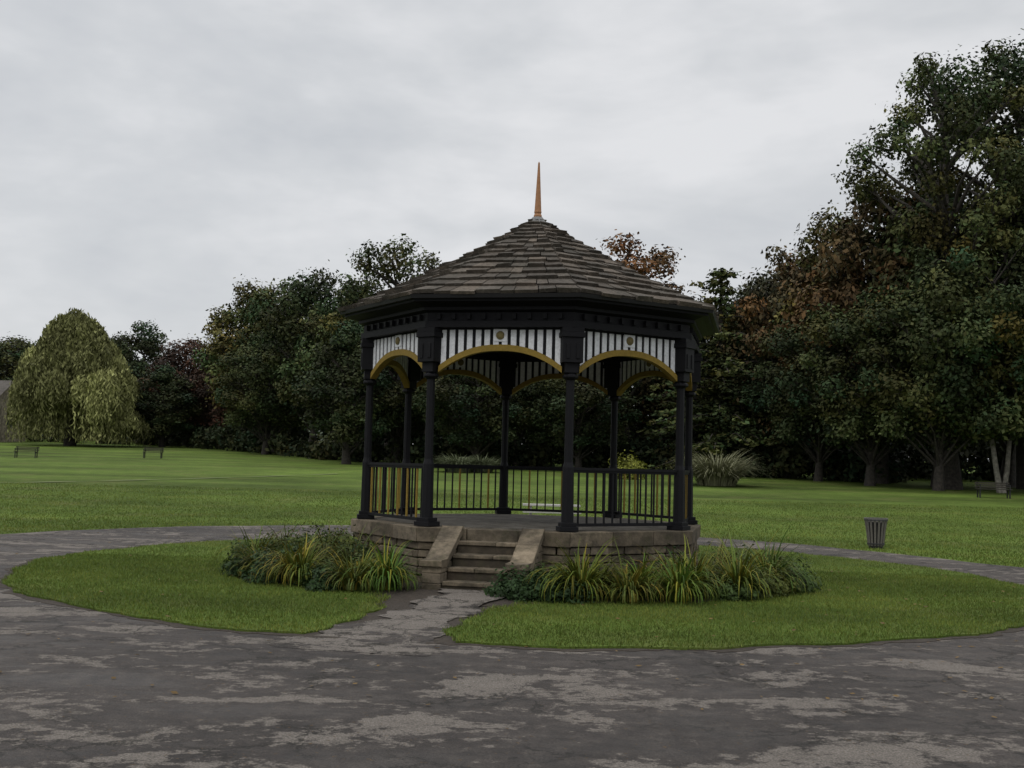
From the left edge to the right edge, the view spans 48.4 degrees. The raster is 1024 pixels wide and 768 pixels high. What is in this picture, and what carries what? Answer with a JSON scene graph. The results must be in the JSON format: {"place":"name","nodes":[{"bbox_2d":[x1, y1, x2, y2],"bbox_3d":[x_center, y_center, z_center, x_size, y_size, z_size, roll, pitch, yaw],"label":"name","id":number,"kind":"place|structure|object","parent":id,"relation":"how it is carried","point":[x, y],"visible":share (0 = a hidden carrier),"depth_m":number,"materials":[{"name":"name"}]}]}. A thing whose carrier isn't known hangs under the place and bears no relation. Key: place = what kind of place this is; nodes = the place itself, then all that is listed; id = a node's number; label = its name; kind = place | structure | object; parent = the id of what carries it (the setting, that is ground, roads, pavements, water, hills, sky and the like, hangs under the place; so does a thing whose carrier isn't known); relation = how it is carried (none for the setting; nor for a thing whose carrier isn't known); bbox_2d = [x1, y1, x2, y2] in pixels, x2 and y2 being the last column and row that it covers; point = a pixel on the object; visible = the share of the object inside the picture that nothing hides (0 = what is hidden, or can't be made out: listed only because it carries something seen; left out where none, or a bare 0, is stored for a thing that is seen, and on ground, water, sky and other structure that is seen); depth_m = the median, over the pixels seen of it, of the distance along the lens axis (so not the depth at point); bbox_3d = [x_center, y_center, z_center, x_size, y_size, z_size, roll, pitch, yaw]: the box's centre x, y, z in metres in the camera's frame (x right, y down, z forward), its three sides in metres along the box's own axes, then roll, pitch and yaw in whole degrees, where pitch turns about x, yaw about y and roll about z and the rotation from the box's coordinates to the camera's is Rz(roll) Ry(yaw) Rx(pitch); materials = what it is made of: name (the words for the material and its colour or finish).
{"place":"outdoors","nodes":[
{"label":"outdoors","id":0,"kind":"place"},
{"bbox_2d":[267,588,503,655],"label":"footpath","id":1,"kind":"structure","parent":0,"point":[412,632],"depth_m":12.89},
{"bbox_2d":[434,454,484,472],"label":"pampas grass","id":2,"kind":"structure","parent":0,"point":[462,461],"depth_m":73.02,"materials":[{"name":"green plant"}]},
{"bbox_2d":[467,453,499,471],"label":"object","id":3,"kind":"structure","parent":0,"point":[488,461],"depth_m":73.97,"materials":[{"name":"green plant"}]},
{"bbox_2d":[237,561,762,606],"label":"flower bed soil","id":4,"kind":"structure","parent":0,"point":[398,594],"depth_m":16.30,"materials":[{"name":"brown soil"}]},
{"bbox_2d":[220,545,262,576],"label":"evergreen shrub","id":5,"kind":"object","parent":4,"relation":"on","point":[234,570],"visible":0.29,"depth_m":18.23,"materials":[{"name":"green plant"}]},
{"bbox_2d":[218,534,271,571],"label":"evergreen shrub","id":6,"kind":"object","parent":4,"relation":"on","point":[233,552],"visible":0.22,"depth_m":19.17,"materials":[{"name":"green plant"}]},
{"bbox_2d":[206,509,289,566],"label":"daylily plant","id":7,"kind":"object","parent":4,"relation":"on","point":[259,544],"visible":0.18,"depth_m":19.01,"materials":[{"name":"green plant"}]},
{"bbox_2d":[219,534,287,576],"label":"daylily plant","id":8,"kind":"object","parent":4,"relation":"on","point":[248,563],"visible":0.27,"depth_m":18.15,"materials":[{"name":"green plant"}]},
{"bbox_2d":[240,544,290,584],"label":"evergreen shrub","id":9,"kind":"object","parent":4,"relation":"on","point":[254,570],"visible":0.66,"depth_m":17.34,"materials":[{"name":"green plant"}]},
{"bbox_2d":[246,517,320,551],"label":"iris plant","id":10,"kind":"object","parent":4,"relation":"on","point":[281,536],"visible":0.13,"depth_m":19.57,"materials":[{"name":"green plant"}]},
{"bbox_2d":[250,539,327,583],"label":"crocosmia plant","id":11,"kind":"object","parent":4,"relation":"on","point":[287,579],"visible":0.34,"depth_m":17.30,"materials":[{"name":"green plant"}]},
{"bbox_2d":[251,528,339,587],"bbox_3d":[-3.207,2.612,17.320,1.226,0.846,1.644,-1,-5,31],"label":"daylily plant","id":12,"kind":"object","parent":4,"relation":"on","point":[293,576],"visible":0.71,"depth_m":17.10,"materials":[{"name":"green plant"}]},
{"bbox_2d":[266,523,353,558],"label":"iris plant","id":13,"kind":"object","parent":4,"relation":"on","point":[294,539],"visible":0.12,"depth_m":18.72,"materials":[{"name":"green plant"}]},
{"bbox_2d":[278,519,354,563],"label":"iris plant","id":14,"kind":"object","parent":4,"relation":"on","point":[325,544],"visible":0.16,"depth_m":18.21,"materials":[{"name":"green plant"}]},
{"bbox_2d":[293,559,341,586],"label":"evergreen shrub","id":15,"kind":"object","parent":4,"relation":"on","point":[302,581],"visible":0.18,"depth_m":17.01,"materials":[{"name":"green plant"}]},
{"bbox_2d":[281,520,353,549],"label":"evergreen shrub","id":16,"kind":"object","parent":4,"relation":"on","point":[317,532],"visible":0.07,"depth_m":19.07,"materials":[{"name":"green plant"}]},
{"bbox_2d":[303,563,341,591],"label":"evergreen shrub","id":17,"kind":"object","parent":4,"relation":"on","point":[312,584],"visible":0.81,"depth_m":16.49,"materials":[{"name":"green plant"}]},
{"bbox_2d":[288,522,375,559],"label":"evergreen shrub","id":18,"kind":"object","parent":4,"relation":"on","point":[340,535],"visible":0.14,"depth_m":18.61,"materials":[{"name":"green plant"}]},
{"bbox_2d":[302,521,386,567],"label":"iris plant","id":19,"kind":"object","parent":4,"relation":"on","point":[354,550],"visible":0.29,"depth_m":17.93,"materials":[{"name":"green plant"}]},
{"bbox_2d":[314,535,383,563],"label":"evergreen shrub","id":20,"kind":"object","parent":4,"relation":"on","point":[356,547],"visible":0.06,"depth_m":18.18,"materials":[{"name":"green plant"}]},
{"bbox_2d":[304,537,396,592],"bbox_3d":[-2.367,2.629,16.707,1.441,0.766,1.051,1,-4,0],"label":"daylily plant","id":21,"kind":"object","parent":4,"relation":"on","point":[351,580],"visible":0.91,"depth_m":16.49,"materials":[{"name":"green plant"}]},
{"bbox_2d":[315,537,403,586],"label":"daylily plant","id":22,"kind":"object","parent":4,"relation":"on","point":[360,563],"visible":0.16,"depth_m":17.27,"materials":[{"name":"green plant"}]},
{"bbox_2d":[341,536,425,594],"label":"daylily plant","id":23,"kind":"object","parent":4,"relation":"on","point":[387,573],"visible":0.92,"depth_m":16.59,"materials":[{"name":"green plant"}]},
{"bbox_2d":[482,562,537,598],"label":"evergreen shrub","id":24,"kind":"object","parent":4,"relation":"on","point":[491,591],"visible":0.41,"depth_m":16.21,"materials":[{"name":"green plant"}]},
{"bbox_2d":[496,567,562,602],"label":"evergreen shrub","id":25,"kind":"object","parent":4,"relation":"on","point":[526,590],"visible":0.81,"depth_m":15.84,"materials":[{"name":"green plant"}]},
{"bbox_2d":[510,561,577,601],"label":"evergreen shrub","id":26,"kind":"object","parent":4,"relation":"on","point":[552,568],"visible":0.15,"depth_m":16.46,"materials":[{"name":"green plant"}]},
{"bbox_2d":[530,574,595,604],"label":"evergreen shrub","id":27,"kind":"object","parent":4,"relation":"on","point":[567,594],"visible":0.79,"depth_m":15.75,"materials":[{"name":"green plant"}]},
{"bbox_2d":[522,537,628,603],"bbox_3d":[0.975,2.587,16.165,1.377,0.941,1.850,-2,-5,37],"label":"daylily plant","id":28,"kind":"object","parent":4,"relation":"on","point":[580,574],"visible":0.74,"depth_m":15.89,"materials":[{"name":"green plant"}]},
{"bbox_2d":[552,547,629,599],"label":"daylily plant","id":29,"kind":"object","parent":4,"relation":"on","point":[602,578],"visible":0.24,"depth_m":16.40,"materials":[{"name":"green plant"}]},
{"bbox_2d":[598,537,672,605],"bbox_3d":[1.686,2.623,16.139,1.392,0.902,1.290,1,-4,0],"label":"daylily plant","id":30,"kind":"object","parent":4,"relation":"on","point":[630,593],"visible":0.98,"depth_m":15.93,"materials":[{"name":"green plant"}]},
{"bbox_2d":[613,547,666,600],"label":"daylily plant","id":31,"kind":"object","parent":4,"relation":"on","point":[634,569],"visible":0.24,"depth_m":16.49,"materials":[{"name":"green plant"}]},
{"bbox_2d":[640,538,715,580],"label":"iris plant","id":32,"kind":"object","parent":4,"relation":"on","point":[670,559],"visible":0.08,"depth_m":17.40,"materials":[{"name":"green plant"}]},
{"bbox_2d":[641,536,725,605],"bbox_3d":[2.420,2.641,16.350,1.330,0.932,1.810,1,-4,0],"label":"daylily plant","id":33,"kind":"object","parent":4,"relation":"on","point":[679,588],"visible":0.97,"depth_m":16.08,"materials":[{"name":"green plant"}]},
{"bbox_2d":[654,534,733,600],"bbox_3d":[2.681,2.692,16.936,1.296,0.929,1.779,1,-4,0],"label":"daylily plant","id":34,"kind":"object","parent":4,"relation":"on","point":[702,561],"visible":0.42,"depth_m":16.70,"materials":[{"name":"green plant"}]},
{"bbox_2d":[696,528,741,579],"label":"iris plant","id":35,"kind":"object","parent":4,"relation":"on","point":[719,555],"visible":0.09,"depth_m":17.91,"materials":[{"name":"green plant"}]},
{"bbox_2d":[708,579,759,601],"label":"evergreen shrub","id":36,"kind":"object","parent":4,"relation":"on","point":[732,595],"visible":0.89,"depth_m":16.53,"materials":[{"name":"green plant"}]},
{"bbox_2d":[697,528,796,599],"bbox_3d":[3.395,2.703,17.105,1.380,0.967,1.787,3,-4,-18],"label":"daylily plant","id":37,"kind":"object","parent":4,"relation":"on","point":[743,574],"visible":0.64,"depth_m":16.89,"materials":[{"name":"green plant"}]},
{"bbox_2d":[737,564,788,597],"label":"evergreen shrub","id":38,"kind":"object","parent":4,"relation":"on","point":[763,587],"visible":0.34,"depth_m":17.16,"materials":[{"name":"green plant"}]},
{"bbox_2d":[722,529,804,573],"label":"iris plant","id":39,"kind":"object","parent":4,"relation":"on","point":[746,549],"visible":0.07,"depth_m":18.46,"materials":[{"name":"green plant"}]},
{"bbox_2d":[726,523,817,595],"bbox_3d":[4.054,2.698,18.062,1.370,1.147,1.929,3,-4,-24],"label":"daylily plant","id":40,"kind":"object","parent":4,"relation":"on","point":[776,556],"visible":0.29,"depth_m":17.76,"materials":[{"name":"green plant"}]},
{"bbox_2d":[755,561,801,596],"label":"evergreen shrub","id":41,"kind":"object","parent":4,"relation":"on","point":[785,588],"visible":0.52,"depth_m":17.39,"materials":[{"name":"green plant"}]},
{"bbox_2d":[767,550,824,586],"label":"evergreen shrub","id":42,"kind":"object","parent":4,"relation":"on","point":[802,566],"visible":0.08,"depth_m":18.77,"materials":[{"name":"green plant"}]},
{"bbox_2d":[785,566,822,593],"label":"evergreen shrub","id":43,"kind":"object","parent":4,"relation":"on","point":[807,587],"visible":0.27,"depth_m":17.90,"materials":[{"name":"green plant"}]},
{"bbox_2d":[0,525,1023,767],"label":"asphalt path","id":44,"kind":"structure","parent":0,"point":[243,701],"depth_m":9.31,"materials":[{"name":"grey asphalt"}]},
{"bbox_2d":[0,498,1021,717],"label":"fallen leaves","id":45,"kind":"object","parent":44,"relation":"on","point":[174,692],"visible":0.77,"depth_m":11.96,"materials":[{"name":"brown plant"}]},
{"bbox_2d":[0,439,1023,567],"bbox_3d":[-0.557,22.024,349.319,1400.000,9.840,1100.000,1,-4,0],"label":"ground","id":46,"kind":"structure","parent":0,"point":[92,463],"depth_m":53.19,"materials":[{"name":"green plant"}]},
{"bbox_2d":[0,385,25,441],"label":"walls","id":47,"kind":"structure","parent":46,"relation":"on","point":[3,421],"depth_m":126.77,"materials":[{"name":"stone"}]},
{"bbox_2d":[0,380,11,394],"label":"roof","id":48,"kind":"structure","parent":47,"relation":"on","point":[4,385],"depth_m":127.02,"materials":[{"name":"stone"}]},
{"bbox_2d":[0,332,36,380],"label":"oak tree","id":49,"kind":"object","parent":46,"relation":"on","point":[6,360],"visible":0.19,"depth_m":143.99,"materials":[{"name":"green plant"}]},
{"bbox_2d":[14,446,39,457],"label":"park bench","id":50,"kind":"object","parent":46,"relation":"on","point":[24,448],"visible":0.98,"depth_m":80.06,"materials":[{"name":"paint"}]},
{"bbox_2d":[3,307,153,446],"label":"willow tree","id":51,"kind":"object","parent":46,"relation":"on","point":[74,368],"visible":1,"depth_m":114.72,"materials":[{"name":"green plant"}]},
{"bbox_2d":[112,319,170,442],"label":"holly tree","id":52,"kind":"object","parent":46,"relation":"on","point":[148,347],"visible":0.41,"depth_m":137.47,"materials":[{"name":"green plant"}]},
{"bbox_2d":[132,362,205,446],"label":"holly tree","id":53,"kind":"object","parent":46,"relation":"on","point":[161,421],"visible":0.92,"depth_m":120.73,"materials":[{"name":"green plant"}]},
{"bbox_2d":[0,473,338,482],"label":"worn track","id":54,"kind":"structure","parent":46,"relation":"on","point":[157,479],"depth_m":54.56,"materials":[{"name":"green plant"}]},
{"bbox_2d":[138,333,216,445],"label":"copper beech tree","id":55,"kind":"object","parent":46,"relation":"on","point":[181,354],"visible":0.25,"depth_m":130.29,"materials":[{"name":"purple plant"}]},
{"bbox_2d":[179,340,240,447],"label":"copper beech tree","id":56,"kind":"object","parent":46,"relation":"on","point":[200,391],"visible":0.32,"depth_m":123.63,"materials":[{"name":"purple plant"}]},
{"bbox_2d":[187,274,277,450],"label":"beech tree","id":57,"kind":"object","parent":46,"relation":"on","point":[230,321],"visible":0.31,"depth_m":114.44,"materials":[{"name":"green plant"}]},
{"bbox_2d":[211,333,309,454],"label":"oak tree","id":58,"kind":"object","parent":46,"relation":"on","point":[262,398],"visible":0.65,"depth_m":102.25,"materials":[{"name":"green plant"}]},
{"bbox_2d":[225,278,310,452],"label":"beech tree","id":59,"kind":"object","parent":46,"relation":"on","point":[261,300],"visible":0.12,"depth_m":111.28,"materials":[{"name":"green plant"}]},
{"bbox_2d":[252,259,346,455],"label":"oak tree","id":60,"kind":"object","parent":46,"relation":"on","point":[306,293],"visible":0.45,"depth_m":98.68,"materials":[{"name":"green plant"}]},
{"bbox_2d":[291,272,394,426],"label":"oak tree","id":61,"kind":"object","parent":46,"relation":"on","point":[323,331],"visible":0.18,"depth_m":95.44,"materials":[{"name":"green plant"}]},
{"bbox_2d":[285,319,403,463],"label":"holly tree","id":62,"kind":"object","parent":46,"relation":"on","point":[344,418],"visible":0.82,"depth_m":82.78,"materials":[{"name":"green plant"}]},
{"bbox_2d":[322,233,424,460],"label":"ash tree","id":63,"kind":"object","parent":46,"relation":"on","point":[390,265],"visible":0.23,"depth_m":94.90,"materials":[{"name":"green plant"}]},
{"bbox_2d":[330,325,459,462],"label":"oak tree","id":64,"kind":"object","parent":46,"relation":"on","point":[395,416],"visible":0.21,"depth_m":86.62,"materials":[{"name":"green plant"}]},
{"bbox_2d":[389,247,443,434],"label":"ash tree","id":65,"kind":"object","parent":46,"relation":"on","point":[428,259],"visible":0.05,"depth_m":96.77,"materials":[{"name":"green plant"}]},
{"bbox_2d":[412,375,552,458],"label":"yew tree","id":66,"kind":"object","parent":46,"relation":"on","point":[484,412],"visible":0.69,"depth_m":80.28,"materials":[{"name":"green plant"}]},
{"bbox_2d":[8,370,987,475],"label":"woodland","id":67,"kind":"object","parent":46,"relation":"on","point":[295,432],"visible":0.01,"depth_m":113.68,"materials":[{"name":"green plant"}]},
{"bbox_2d":[482,380,548,464],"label":"oak tree","id":68,"kind":"object","parent":46,"relation":"on","point":[521,433],"visible":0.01,"depth_m":91.32,"materials":[{"name":"green plant"}]},
{"bbox_2d":[26,419,1016,483],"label":"undergrowth","id":69,"kind":"object","parent":46,"relation":"on","point":[903,462],"visible":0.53,"depth_m":84.04,"materials":[{"name":"green plant"}]},
{"bbox_2d":[523,503,580,515],"bbox_3d":[1.230,4.058,35.804,1.800,0.545,1.480,1,-4,0],"label":"picnic bench","id":70,"kind":"object","parent":46,"relation":"on","point":[531,505],"visible":0.51,"depth_m":35.48,"materials":[{"name":"paint"}]},
{"bbox_2d":[530,382,601,465],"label":"oak tree","id":71,"kind":"object","parent":46,"relation":"on","point":[583,406],"visible":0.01,"depth_m":88.46,"materials":[{"name":"green plant"}]},
{"bbox_2d":[515,379,642,467],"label":"yew tree","id":72,"kind":"object","parent":46,"relation":"on","point":[599,432],"visible":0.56,"depth_m":80.62,"materials":[{"name":"green plant"}]},
{"bbox_2d":[608,450,646,479],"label":"golden shrub","id":73,"kind":"object","parent":46,"relation":"on","point":[633,463],"visible":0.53,"depth_m":69.54,"materials":[{"name":"yellow plant"}]},
{"bbox_2d":[594,376,675,442],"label":"oak tree","id":74,"kind":"object","parent":46,"relation":"on","point":[643,410],"visible":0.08,"depth_m":87.76,"materials":[{"name":"green plant"}]},
{"bbox_2d":[594,229,702,463],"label":"chestnut tree","id":75,"kind":"object","parent":46,"relation":"on","point":[655,262],"visible":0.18,"depth_m":85.24,"materials":[{"name":"brown plant"}]},
{"bbox_2d":[631,339,714,444],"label":"oak tree","id":76,"kind":"object","parent":46,"relation":"on","point":[648,427],"visible":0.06,"depth_m":87.28,"materials":[{"name":"green plant"}]},
{"bbox_2d":[634,315,738,469],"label":"cedar tree","id":77,"kind":"object","parent":46,"relation":"on","point":[666,434],"visible":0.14,"depth_m":82.99,"materials":[{"name":"green plant"}]},
{"bbox_2d":[638,268,791,470],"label":"cedar tree","id":78,"kind":"object","parent":46,"relation":"on","point":[723,334],"visible":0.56,"depth_m":79.29,"materials":[{"name":"green plant"}]},
{"bbox_2d":[704,275,761,412],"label":"oak tree","id":79,"kind":"object","parent":46,"relation":"on","point":[737,299],"visible":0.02,"depth_m":86.18,"materials":[{"name":"green plant"}]},
{"bbox_2d":[693,338,791,475],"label":"yew tree","id":80,"kind":"object","parent":46,"relation":"on","point":[756,429],"visible":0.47,"depth_m":78.44,"materials":[{"name":"green plant"}]},
{"bbox_2d":[716,268,781,445],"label":"oak tree","id":81,"kind":"object","parent":46,"relation":"on","point":[761,297],"visible":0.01,"depth_m":83.83,"materials":[{"name":"green plant"}]},
{"bbox_2d":[715,242,833,477],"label":"oak tree","id":82,"kind":"object","parent":46,"relation":"on","point":[756,313],"visible":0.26,"depth_m":77.97,"materials":[{"name":"green plant"}]},
{"bbox_2d":[738,304,869,481],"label":"oak tree","id":83,"kind":"object","parent":46,"relation":"on","point":[783,409],"visible":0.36,"depth_m":73.12,"materials":[{"name":"green plant"}]},
{"bbox_2d":[768,199,886,479],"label":"beech tree","id":84,"kind":"object","parent":46,"relation":"on","point":[817,235],"visible":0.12,"depth_m":76.69,"materials":[{"name":"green plant"}]},
{"bbox_2d":[770,286,937,485],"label":"oak tree","id":85,"kind":"object","parent":46,"relation":"on","point":[842,330],"visible":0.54,"depth_m":67.97,"materials":[{"name":"green plant"}]},
{"bbox_2d":[781,174,939,483],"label":"oak tree","id":86,"kind":"object","parent":46,"relation":"on","point":[851,235],"visible":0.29,"depth_m":72.23,"materials":[{"name":"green plant"}]},
{"bbox_2d":[864,517,887,548],"bbox_3d":[9.366,3.836,29.318,0.600,0.775,0.600,1,-4,0],"label":"litter bin","id":87,"kind":"object","parent":46,"relation":"on","point":[875,529],"visible":0.99,"depth_m":29.14,"materials":[{"name":"metal"}]},
{"bbox_2d":[831,44,1023,489],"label":"beech tree","id":88,"kind":"object","parent":46,"relation":"on","point":[950,101],"visible":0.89,"depth_m":66.54,"materials":[{"name":"green plant"}]},
{"bbox_2d":[843,184,1017,486],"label":"oak tree","id":89,"kind":"object","parent":46,"relation":"on","point":[896,247],"visible":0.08,"depth_m":69.47,"materials":[{"name":"green plant"}]},
{"bbox_2d":[846,262,1023,490],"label":"oak tree","id":90,"kind":"object","parent":46,"relation":"on","point":[895,315],"visible":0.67,"depth_m":63.40,"materials":[{"name":"green plant"}]},
{"bbox_2d":[888,222,1023,492],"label":"birch tree","id":91,"kind":"object","parent":46,"relation":"on","point":[1009,296],"visible":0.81,"depth_m":62.05,"materials":[{"name":"green plant"}]},
{"bbox_2d":[891,28,1023,488],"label":"sycamore tree","id":92,"kind":"object","parent":46,"relation":"on","point":[1003,64],"visible":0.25,"depth_m":69.78,"materials":[{"name":"green plant"}]},
{"bbox_2d":[958,235,1017,487],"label":"oak tree","id":93,"kind":"object","parent":46,"relation":"on","point":[1012,478],"depth_m":71.63,"materials":[{"name":"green plant"}]},
{"bbox_2d":[975,482,1012,498],"bbox_3d":[24.470,5.390,57.869,1.700,0.810,0.585,1,-4,6],"label":"park bench","id":94,"kind":"object","parent":46,"relation":"on","point":[992,484],"visible":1,"depth_m":58.07,"materials":[{"name":"paint"}]},
{"bbox_2d":[986,199,1023,404],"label":"oak tree","id":95,"kind":"object","parent":46,"relation":"on","point":[1016,225],"visible":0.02,"depth_m":66.30,"materials":[{"name":"green plant"}]},
{"bbox_2d":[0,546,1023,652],"bbox_3d":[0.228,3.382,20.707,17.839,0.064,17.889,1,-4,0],"label":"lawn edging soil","id":96,"kind":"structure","parent":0,"point":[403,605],"depth_m":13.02,"materials":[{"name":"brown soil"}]},
{"bbox_2d":[0,0,1023,387],"label":"sky","id":97,"kind":"structure","parent":0,"point":[155,155],"materials":[{"name":"grey"}]},
{"bbox_2d":[0,535,1023,649],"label":"circular lawn","id":98,"kind":"structure","parent":0,"point":[539,645],"depth_m":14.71,"materials":[{"name":"green plant"}]},
{"bbox_2d":[337,162,720,589],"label":"bandstand","id":99,"kind":"structure","parent":98,"relation":"on","point":[537,297],"depth_m":18.71,"materials":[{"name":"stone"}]},
{"bbox_2d":[668,448,773,485],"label":"pampas grass","id":100,"kind":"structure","parent":0,"point":[725,471],"depth_m":62.71,"materials":[{"name":"green plant"}]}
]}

